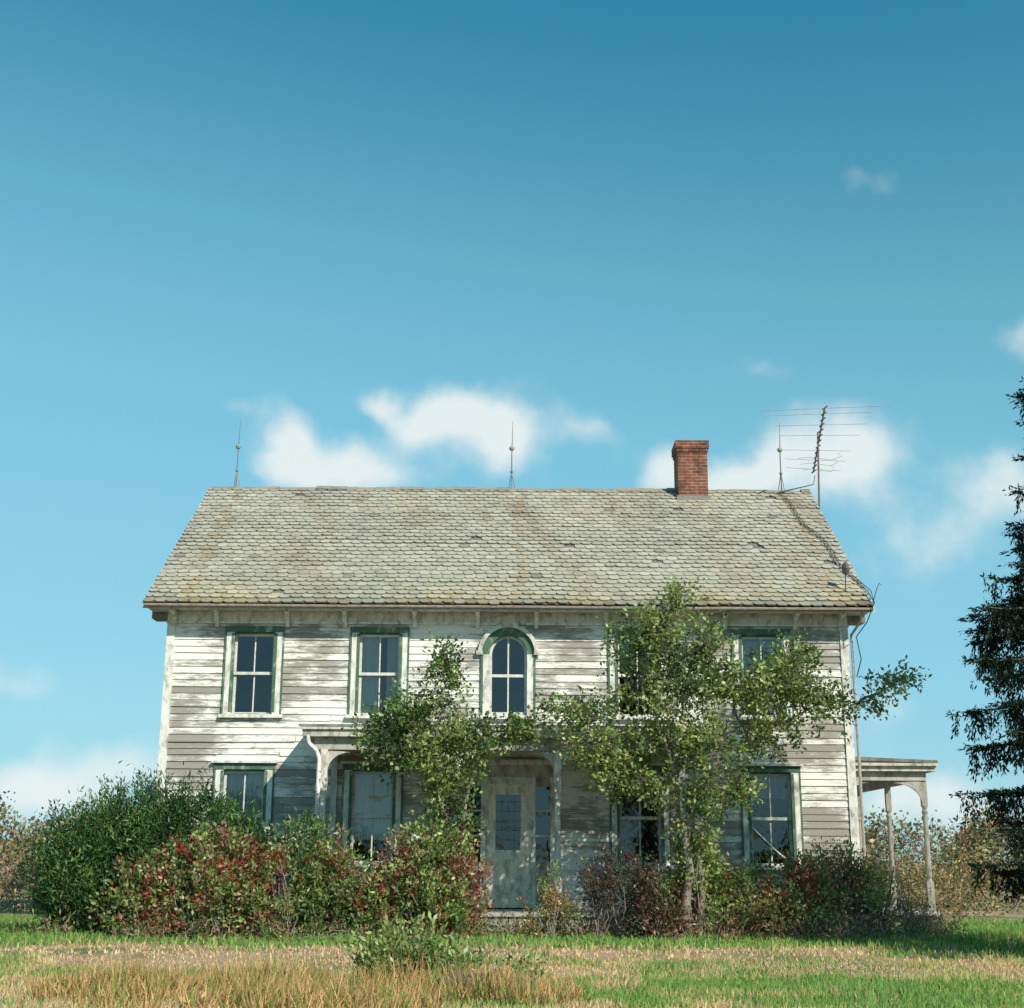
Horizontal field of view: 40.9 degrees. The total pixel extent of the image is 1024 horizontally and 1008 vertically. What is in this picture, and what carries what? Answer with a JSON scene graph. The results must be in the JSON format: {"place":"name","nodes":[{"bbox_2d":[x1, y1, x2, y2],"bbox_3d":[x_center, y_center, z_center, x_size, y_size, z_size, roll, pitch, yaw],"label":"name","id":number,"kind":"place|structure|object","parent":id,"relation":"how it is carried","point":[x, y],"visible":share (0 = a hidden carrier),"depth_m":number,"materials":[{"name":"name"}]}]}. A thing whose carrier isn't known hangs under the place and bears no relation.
{"place":"outdoors","nodes":[
{"label":"outdoors","id":0,"kind":"place"},
{"bbox_2d":[20,944,592,1007],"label":"tall dry grass","id":1,"kind":"structure","parent":0,"point":[273,986],"depth_m":12.45,"materials":[{"name":"beige plant"}]},
{"bbox_2d":[0,946,1023,1007],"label":"grass","id":2,"kind":"structure","parent":0,"point":[774,993],"depth_m":13.95,"materials":[{"name":"plant"}]},
{"bbox_2d":[0,913,1023,963],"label":"grass","id":3,"kind":"structure","parent":0,"point":[984,933],"depth_m":18.69,"materials":[{"name":"green plant"}]},
{"bbox_2d":[0,858,1023,1007],"bbox_3d":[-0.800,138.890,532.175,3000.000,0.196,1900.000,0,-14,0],"label":"ground","id":4,"kind":"structure","parent":0,"point":[1012,916],"depth_m":17.43,"materials":[{"name":"green plant"}]},
{"bbox_2d":[14,760,292,934],"bbox_3d":[-5.391,5.445,21.007,4.298,3.021,2.583,0,-14,0],"label":"yew shrub","id":5,"kind":"object","parent":4,"relation":"on","point":[98,844],"visible":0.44,"depth_m":20.70,"materials":[{"name":"green plant"}]},
{"bbox_2d":[84,808,314,940],"bbox_3d":[-4.521,5.527,19.987,3.346,2.125,1.470,0,-14,0],"label":"red berry bush","id":6,"kind":"object","parent":4,"relation":"on","point":[222,882],"visible":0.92,"depth_m":19.76,"materials":[{"name":"green plant"}]},
{"bbox_2d":[242,804,388,938],"bbox_3d":[-2.887,5.577,20.521,2.286,2.160,1.705,4,-15,-13],"label":"green shrub","id":7,"kind":"object","parent":4,"relation":"on","point":[322,874],"visible":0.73,"depth_m":20.29,"materials":[{"name":"green plant"}]},
{"bbox_2d":[328,808,497,939],"bbox_3d":[-1.494,5.523,20.178,2.579,2.060,1.584,0,-14,0],"label":"red berry bush","id":8,"kind":"object","parent":4,"relation":"on","point":[445,885],"visible":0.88,"depth_m":19.95,"materials":[{"name":"green plant"}]},
{"bbox_2d":[334,903,550,980],"bbox_3d":[-0.753,4.537,13.873,2.228,0.979,1.094,-3,-15,11],"label":"weed clump","id":9,"kind":"object","parent":4,"relation":"on","point":[370,950],"visible":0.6,"depth_m":13.77,"materials":[{"name":"green plant"}]},
{"bbox_2d":[340,630,557,916],"bbox_3d":[-0.965,4.259,20.802,3.299,4.665,1.597,0,-14,0],"label":"lilac tree","id":10,"kind":"object","parent":4,"relation":"on","point":[427,748],"visible":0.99,"depth_m":20.80,"materials":[{"name":"green plant"}]},
{"bbox_2d":[437,970,493,1001],"bbox_3d":[-0.402,4.545,12.876,0.602,0.306,0.435,0,-14,0],"label":"rock","id":11,"kind":"object","parent":4,"relation":"on","point":[451,976],"visible":0.28,"depth_m":12.76,"materials":[{"name":"stone"}]},
{"bbox_2d":[4,897,976,942],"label":"undergrowth","id":12,"kind":"object","parent":4,"relation":"on","point":[586,928],"visible":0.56,"depth_m":19.94,"materials":[{"name":"green plant"}]},
{"bbox_2d":[0,815,1023,919],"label":"background brush","id":13,"kind":"object","parent":4,"relation":"on","point":[953,887],"visible":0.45,"depth_m":31.92,"materials":[{"name":"brown plant"}]},
{"bbox_2d":[0,788,1023,890],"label":"distant trees","id":14,"kind":"object","parent":4,"relation":"on","point":[990,838],"visible":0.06,"depth_m":56.36,"materials":[{"name":"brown plant"}]},
{"bbox_2d":[142,421,939,934],"bbox_3d":[0.612,3.162,27.351,14.060,10.580,10.662,0,-14,0],"label":"white clapboard farmhouse","id":15,"kind":"object","parent":4,"relation":"on","point":[300,621],"visible":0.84,"depth_m":24.16,"materials":[{"name":"paint"}]},
{"bbox_2d":[466,765,553,908],"bbox_3d":[-0.047,5.619,23.344,1.510,2.430,0.075,0,-14,0],"label":"front door","id":16,"kind":"structure","parent":15,"relation":"in","point":[511,881],"depth_m":23.28,"materials":[{"name":"grey wood"}]},
{"bbox_2d":[763,405,892,506],"bbox_3d":[6.266,0.650,28.657,2.636,4.563,3.788,0,-14,0],"label":"tv antenna","id":17,"kind":"object","parent":15,"relation":"attached to","point":[819,435],"visible":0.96,"depth_m":28.99,"materials":[{"name":"metal"}]},
{"bbox_2d":[514,860,584,939],"bbox_3d":[0.550,5.865,20.035,1.069,1.332,0.713,0,-14,0],"label":"goldenrod","id":18,"kind":"object","parent":4,"relation":"on","point":[554,903],"visible":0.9,"depth_m":20.00,"materials":[{"name":"green plant"}]},
{"bbox_2d":[574,831,707,940],"bbox_3d":[1.893,5.779,20.189,2.045,1.893,1.608,0,-14,0],"label":"barberry bush","id":19,"kind":"object","parent":4,"relation":"on","point":[645,901],"visible":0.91,"depth_m":20.02,"materials":[{"name":"brown plant"}]},
{"bbox_2d":[659,811,754,937],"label":"green shrub","id":20,"kind":"object","parent":4,"relation":"on","point":[709,869],"visible":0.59,"depth_m":20.38,"materials":[{"name":"green plant"}]},
{"bbox_2d":[528,575,931,937],"bbox_3d":[3.247,3.759,20.588,6.104,5.586,1.982,0,-14,0],"label":"apple tree","id":21,"kind":"object","parent":4,"relation":"on","point":[784,671],"visible":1,"depth_m":20.64,"materials":[{"name":"green plant"}]},
{"bbox_2d":[705,835,906,938],"bbox_3d":[4.389,5.959,20.774,3.372,1.867,1.636,5,-15,-16],"label":"red berry bush","id":22,"kind":"object","parent":4,"relation":"on","point":[808,879],"visible":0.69,"depth_m":20.61,"materials":[{"name":"green plant"}]},
{"bbox_2d":[819,835,963,937],"bbox_3d":[5.765,5.960,21.283,2.588,1.875,1.504,0,-14,0],"label":"dry shrub","id":23,"kind":"object","parent":4,"relation":"on","point":[902,908],"visible":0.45,"depth_m":21.15,"materials":[{"name":"brown plant"}]},
{"bbox_2d":[945,376,1023,904],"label":"spruce tree","id":24,"kind":"object","parent":4,"relation":"on","point":[1007,618],"visible":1,"depth_m":17.84,"materials":[{"name":"green plant"}]},
{"bbox_2d":[0,0,1023,862],"label":"sky","id":25,"kind":"structure","parent":0,"point":[383,241],"materials":[{"name":"blue"}]}
]}

